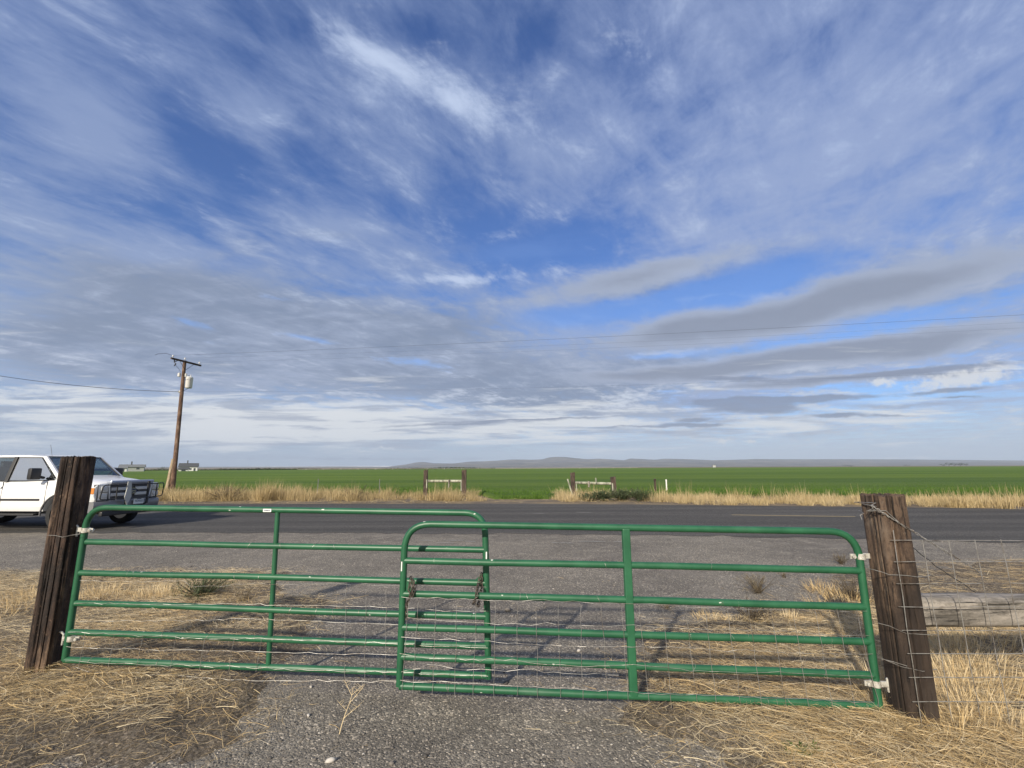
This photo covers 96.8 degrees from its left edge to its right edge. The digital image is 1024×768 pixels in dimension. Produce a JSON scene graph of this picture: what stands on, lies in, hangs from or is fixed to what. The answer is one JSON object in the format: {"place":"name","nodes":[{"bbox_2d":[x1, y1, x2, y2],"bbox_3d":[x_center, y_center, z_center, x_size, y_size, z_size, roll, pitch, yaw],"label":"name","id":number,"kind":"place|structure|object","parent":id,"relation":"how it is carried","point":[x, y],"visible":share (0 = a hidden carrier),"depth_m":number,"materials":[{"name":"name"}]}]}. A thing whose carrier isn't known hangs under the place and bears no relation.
{"place":"outdoors","nodes":[
{"label":"outdoors","id":0,"kind":"place"},
{"bbox_2d":[0,569,328,767],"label":"soil","id":1,"kind":"structure","parent":0,"point":[123,739],"depth_m":3.54,"materials":[{"name":"brown soil"}]},
{"bbox_2d":[23,456,95,673],"bbox_3d":[-4.032,1.715,4.051,0.204,2.125,0.196,0,-10,0],"label":"gate post","id":2,"kind":"object","parent":1,"relation":"on","point":[70,504],"visible":0.74,"depth_m":4.01,"materials":[{"name":"brown wood"}]},
{"bbox_2d":[59,505,491,683],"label":"tube gate","id":3,"kind":"structure","parent":2,"relation":"attached to","point":[71,634],"depth_m":3.81,"materials":[{"name":"green metal"}]},
{"bbox_2d":[0,565,366,767],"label":"dry straw","id":4,"kind":"object","parent":1,"relation":"on","point":[69,686],"visible":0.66,"depth_m":4.08,"materials":[{"name":"beige plant"}]},
{"bbox_2d":[171,571,234,602],"bbox_3d":[-4.218,2.782,6.243,0.822,0.396,0.836,-9,-14,41],"label":"weed","id":5,"kind":"object","parent":1,"relation":"on","point":[203,588],"visible":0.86,"depth_m":6.17,"materials":[{"name":"green plant"}]},
{"bbox_2d":[236,588,261,600],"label":"weed","id":6,"kind":"object","parent":1,"relation":"on","point":[248,593],"visible":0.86,"depth_m":6.07,"materials":[{"name":"brown plant"}]},
{"bbox_2d":[95,468,362,468],"bbox_3d":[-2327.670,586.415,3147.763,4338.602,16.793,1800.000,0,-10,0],"label":"hills","id":7,"kind":"structure","parent":0,"point":[254,468],"depth_m":2641.12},
{"bbox_2d":[95,466,375,467],"bbox_3d":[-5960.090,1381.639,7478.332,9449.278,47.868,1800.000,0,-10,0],"label":"hills","id":8,"kind":"structure","parent":0,"point":[269,467],"depth_m":7145.73,"materials":[{"name":"grey"}]},
{"bbox_2d":[248,466,388,466],"bbox_3d":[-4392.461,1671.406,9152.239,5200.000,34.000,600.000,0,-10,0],"label":"salt flat","id":9,"kind":"structure","parent":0,"point":[311,466],"depth_m":9361.88,"materials":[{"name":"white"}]},
{"bbox_2d":[0,532,1023,767],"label":"driveway","id":10,"kind":"structure","parent":0,"point":[507,580],"depth_m":5.15,"materials":[{"name":"grey gravel"}]},
{"bbox_2d":[325,757,336,762],"bbox_3d":[-1.095,2.276,2.753,0.069,0.034,0.030,0,-10,0],"label":"stone","id":11,"kind":"object","parent":10,"relation":"on","point":[330,759],"visible":1,"depth_m":2.75,"materials":[{"name":"white stone"}]},
{"bbox_2d":[339,680,363,733],"bbox_3d":[-1.103,2.204,3.109,0.184,0.299,0.102,0,-10,0],"label":"dead plant","id":12,"kind":"object","parent":10,"relation":"on","point":[350,703],"visible":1,"depth_m":3.12,"materials":[{"name":"plant"}]},
{"bbox_2d":[30,563,866,767],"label":"stray straw","id":13,"kind":"object","parent":10,"relation":"on","point":[430,680],"visible":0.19,"depth_m":3.27,"materials":[{"name":"beige plant"}]},
{"bbox_2d":[0,504,1023,542],"bbox_3d":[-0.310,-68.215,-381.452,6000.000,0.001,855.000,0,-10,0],"label":"road","id":14,"kind":"structure","parent":0,"point":[963,524],"depth_m":15.27,"materials":[{"name":"grey asphalt"}]},
{"bbox_2d":[0,449,163,525],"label":"pickup truck","id":15,"kind":"object","parent":14,"relation":"on","point":[27,485],"visible":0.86,"depth_m":13.48,"materials":[{"name":"white metal"}]},
{"bbox_2d":[0,0,1023,466],"label":"sky","id":16,"kind":"structure","parent":0,"point":[182,179],"materials":[{"name":"blue"}]},
{"bbox_2d":[94,466,1023,498],"bbox_3d":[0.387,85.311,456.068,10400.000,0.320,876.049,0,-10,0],"label":"field","id":17,"kind":"structure","parent":0,"point":[883,477],"depth_m":61.84,"materials":[{"name":"green plant"}]},
{"bbox_2d":[118,466,128,471],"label":"shed","id":18,"kind":"structure","parent":17,"relation":"on","point":[125,468],"depth_m":283.32,"materials":[{"name":"white"}]},
{"bbox_2d":[119,461,145,470],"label":"barn","id":19,"kind":"structure","parent":17,"relation":"on","point":[136,467],"depth_m":301.22,"materials":[{"name":"grey"}]},
{"bbox_2d":[178,467,189,470],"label":"garage","id":20,"kind":"structure","parent":17,"relation":"on","point":[183,468],"depth_m":314.84,"materials":[{"name":"white paint"}]},
{"bbox_2d":[178,460,198,470],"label":"farmhouse","id":21,"kind":"object","parent":17,"relation":"on","point":[193,466],"visible":0.68,"depth_m":329.38,"materials":[{"name":"white"}]},
{"bbox_2d":[94,467,494,470],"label":"distant scrub","id":22,"kind":"object","parent":17,"relation":"on","point":[106,469],"visible":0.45,"depth_m":480.87,"materials":[{"name":"green plant"}]},
{"bbox_2d":[323,467,629,469],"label":"irrigation line","id":23,"kind":"object","parent":17,"relation":"on","point":[465,468],"visible":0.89,"depth_m":428.40,"materials":[{"name":"grey metal"}]},
{"bbox_2d":[145,465,1023,469],"bbox_3d":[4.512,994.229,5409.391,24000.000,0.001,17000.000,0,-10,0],"label":"ground","id":24,"kind":"structure","parent":0,"point":[722,467],"depth_m":1395.16,"materials":[{"name":"green plant"}]},
{"bbox_2d":[157,477,1023,508],"bbox_3d":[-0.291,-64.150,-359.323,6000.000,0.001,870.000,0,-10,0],"label":"verge","id":25,"kind":"structure","parent":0,"point":[525,501],"depth_m":23.21,"materials":[{"name":"plant"}]},
{"bbox_2d":[156,353,200,491],"bbox_3d":[-24.242,3.079,32.466,0.843,10.378,3.247,-5,-12,26],"label":"utility pole","id":26,"kind":"object","parent":25,"relation":"on","point":[187,382],"visible":0.95,"depth_m":32.76,"materials":[{"name":"brown wood"}]},
{"bbox_2d":[2,376,177,391],"bbox_3d":[-31.774,-0.485,31.522,15.180,1.543,0.031,2,-11,-14],"label":"service wire","id":27,"kind":"object","parent":26,"relation":"attached to","point":[88,386],"visible":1,"depth_m":31.91,"materials":[{"name":"grey metal"}]},
{"bbox_2d":[196,315,1011,354],"bbox_3d":[18.700,-3.547,25.445,87.346,0.467,0.010,-2,-11,10],"label":"power line","id":28,"kind":"object","parent":26,"relation":"attached to","point":[628,335],"visible":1,"depth_m":27.35,"materials":[{"name":"grey metal"}]},
{"bbox_2d":[205,322,1020,357],"bbox_3d":[18.755,-3.325,26.553,87.346,0.659,0.004,-2,-11,10],"label":"power line","id":29,"kind":"object","parent":26,"relation":"attached to","point":[621,342],"visible":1,"depth_m":28.28,"materials":[{"name":"grey metal"}]},
{"bbox_2d":[276,370,1015,391],"bbox_3d":[18.865,-0.921,26.010,87.346,1.206,0.004,-2,-11,10],"label":"power line","id":30,"kind":"object","parent":26,"relation":"attached to","point":[651,384],"visible":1,"depth_m":27.65,"materials":[{"name":"grey metal"}]},
{"bbox_2d":[203,484,251,498],"bbox_3d":[-15.873,6.023,25.407,2.480,1.078,2.238,7,-13,-34],"label":"shrub","id":31,"kind":"object","parent":25,"relation":"on","point":[225,492],"visible":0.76,"depth_m":25.22,"materials":[{"name":"beige plant"}]},
{"bbox_2d":[340,485,368,499],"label":"shrub","id":32,"kind":"object","parent":25,"relation":"on","point":[360,492],"visible":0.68,"depth_m":25.14,"materials":[{"name":"beige plant"}]},
{"bbox_2d":[423,470,466,497],"bbox_3d":[-3.962,5.982,26.835,2.536,1.854,0.331,0,-10,0],"label":"timber brace","id":33,"kind":"object","parent":25,"relation":"on","point":[462,481],"visible":0.76,"depth_m":26.81,"materials":[{"name":"brown wood"}]},
{"bbox_2d":[160,493,993,507],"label":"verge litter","id":34,"kind":"object","parent":25,"relation":"on","point":[256,502],"visible":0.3,"depth_m":23.17,"materials":[{"name":"beige plant"}]},
{"bbox_2d":[578,493,596,500],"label":"shrub","id":35,"kind":"object","parent":25,"relation":"on","point":[592,496],"visible":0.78,"depth_m":23.75,"materials":[{"name":"green plant"}]},
{"bbox_2d":[567,472,616,497],"bbox_3d":[4.626,5.945,26.326,2.905,1.665,0.332,0,-10,0],"label":"timber brace","id":36,"kind":"object","parent":25,"relation":"on","point":[612,482],"visible":0.71,"depth_m":26.31,"materials":[{"name":"brown wood"}]},
{"bbox_2d":[587,486,618,500],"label":"shrub","id":37,"kind":"object","parent":25,"relation":"on","point":[601,495],"visible":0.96,"depth_m":23.77,"materials":[{"name":"green plant"}]},
{"bbox_2d":[608,487,635,500],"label":"shrub","id":38,"kind":"object","parent":25,"relation":"on","point":[622,496],"visible":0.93,"depth_m":23.82,"materials":[{"name":"green plant"}]},
{"bbox_2d":[625,487,658,501],"bbox_3d":[6.713,5.732,23.586,1.784,0.846,1.749,3,-11,-19],"label":"shrub","id":39,"kind":"object","parent":25,"relation":"on","point":[638,495],"visible":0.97,"depth_m":23.44,"materials":[{"name":"green plant"}]},
{"bbox_2d":[376,462,1023,467],"bbox_3d":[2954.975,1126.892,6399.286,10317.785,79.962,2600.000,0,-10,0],"label":"hills","id":40,"kind":"structure","parent":0,"point":[630,464],"depth_m":5840.92,"materials":[{"name":"grey"}]},
{"bbox_2d":[389,457,1023,466],"bbox_3d":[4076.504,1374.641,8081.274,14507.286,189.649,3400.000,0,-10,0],"label":"hills","id":41,"kind":"structure","parent":0,"point":[556,459],"depth_m":7797.55,"materials":[{"name":"grey"}]},
{"bbox_2d":[585,556,1023,767],"bbox_3d":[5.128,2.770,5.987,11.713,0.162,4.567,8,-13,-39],"label":"dry straw","id":42,"kind":"object","parent":0,"point":[880,760],"visible":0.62,"depth_m":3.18,"materials":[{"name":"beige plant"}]},
{"bbox_2d":[0,576,1023,746],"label":"dry grass","id":43,"kind":"structure","parent":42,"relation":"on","point":[949,638],"depth_m":3.93,"materials":[{"name":"plant"}]},
{"bbox_2d":[726,595,783,622],"bbox_3d":[2.766,2.574,5.197,0.698,0.306,0.610,-7,-12,31],"label":"tumbleweed","id":44,"kind":"object","parent":42,"relation":"on","point":[755,614],"visible":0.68,"depth_m":5.16,"materials":[{"name":"brown plant"}]},
{"bbox_2d":[733,573,777,593],"bbox_3d":[3.413,2.819,6.417,0.567,0.294,0.624,-9,-13,38],"label":"tumbleweed","id":45,"kind":"object","parent":42,"relation":"on","point":[758,589],"visible":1,"depth_m":6.41,"materials":[{"name":"brown plant"}]},
{"bbox_2d":[780,740,825,763],"bbox_3d":[1.753,2.224,2.742,0.278,0.139,0.262,-8,-13,36],"label":"weed","id":46,"kind":"object","parent":42,"relation":"on","point":[802,748],"visible":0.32,"depth_m":2.75,"materials":[{"name":"plant"}]},
{"bbox_2d":[830,551,849,563],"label":"tumbleweed","id":47,"kind":"object","parent":42,"relation":"on","point":[840,560],"visible":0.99,"depth_m":8.23,"materials":[{"name":"brown plant"}]},
{"bbox_2d":[817,575,873,604],"bbox_3d":[4.461,2.700,6.001,0.813,0.396,0.754,-8,-13,35],"label":"tumbleweed","id":48,"kind":"object","parent":42,"relation":"on","point":[848,592],"visible":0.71,"depth_m":5.95,"materials":[{"name":"brown plant"}]},
{"bbox_2d":[860,493,940,724],"bbox_3d":[2.759,1.699,3.226,0.220,1.798,0.213,0,-10,0],"label":"gate post","id":49,"kind":"object","parent":42,"relation":"on","point":[880,527],"visible":0.84,"depth_m":3.19,"materials":[{"name":"brown wood"}]},
{"bbox_2d":[396,521,889,714],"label":"tube gate","id":50,"kind":"structure","parent":49,"relation":"attached to","point":[630,634],"depth_m":3.36,"materials":[{"name":"green metal"}]},
{"bbox_2d":[405,576,414,619],"bbox_3d":[-0.791,1.655,3.502,0.060,0.309,0.150,5,-12,-26],"label":"chain","id":51,"kind":"object","parent":50,"relation":"hanging from","point":[412,590],"visible":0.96,"depth_m":3.48,"materials":[{"name":"brown"}]},
{"bbox_2d":[408,578,416,597],"bbox_3d":[-0.766,1.562,3.485,0.069,0.136,0.041,4,-11,-20],"label":"chain","id":52,"kind":"object","parent":50,"relation":"hanging from","point":[410,583],"visible":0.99,"depth_m":3.48,"materials":[{"name":"brown"}]},
{"bbox_2d":[472,572,482,606],"bbox_3d":[-0.271,1.613,3.554,0.057,0.225,0.236,-2,-10,7],"label":"chain","id":53,"kind":"object","parent":50,"relation":"hanging from","point":[477,590],"visible":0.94,"depth_m":3.53,"materials":[{"name":"brown"}]},
{"bbox_2d":[864,566,929,576],"bbox_3d":[2.791,1.349,3.267,0.497,0.066,0.182,0,-10,0],"label":"tie wire","id":54,"kind":"object","parent":49,"relation":"attached to","point":[901,575],"visible":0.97,"depth_m":3.19,"materials":[{"name":"grey metal"}]},
{"bbox_2d":[879,623,937,634],"bbox_3d":[2.781,1.703,3.138,0.532,0.122,0.088,2,-11,-14],"label":"tie wire","id":55,"kind":"object","parent":49,"relation":"attached to","point":[909,633],"visible":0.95,"depth_m":3.12,"materials":[{"name":"grey metal"}]},
{"bbox_2d":[883,659,936,671],"bbox_3d":[2.752,1.929,3.114,0.486,0.125,0.091,2,-11,-10],"label":"tie wire","id":56,"kind":"object","parent":49,"relation":"attached to","point":[904,665],"visible":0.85,"depth_m":3.08,"materials":[{"name":"grey metal"}]},
{"bbox_2d":[854,502,979,572],"bbox_3d":[2.893,1.109,3.331,0.802,0.483,0.248,0,-10,0],"label":"brace wire","id":57,"kind":"object","parent":49,"relation":"attached to","point":[898,522],"visible":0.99,"depth_m":3.24,"materials":[{"name":"grey metal"}]},
{"bbox_2d":[890,530,1023,727],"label":"wire fence","id":58,"kind":"object","parent":49,"relation":"attached to","point":[964,630],"visible":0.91,"depth_m":3.10,"materials":[{"name":"grey metal"}]},
{"bbox_2d":[921,592,1023,626],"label":"brace rail","id":59,"kind":"object","parent":49,"relation":"attached to","point":[1004,615],"visible":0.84,"depth_m":3.19,"materials":[{"name":"grey wood"}]},
{"bbox_2d":[913,547,975,592],"bbox_3d":[3.778,1.731,3.603,1.590,0.926,0.025,3,-11,-18],"label":"brace wire","id":60,"kind":"object","parent":59,"relation":"attached to","point":[943,570],"visible":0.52,"depth_m":3.51,"materials":[{"name":"grey metal"}]}
]}

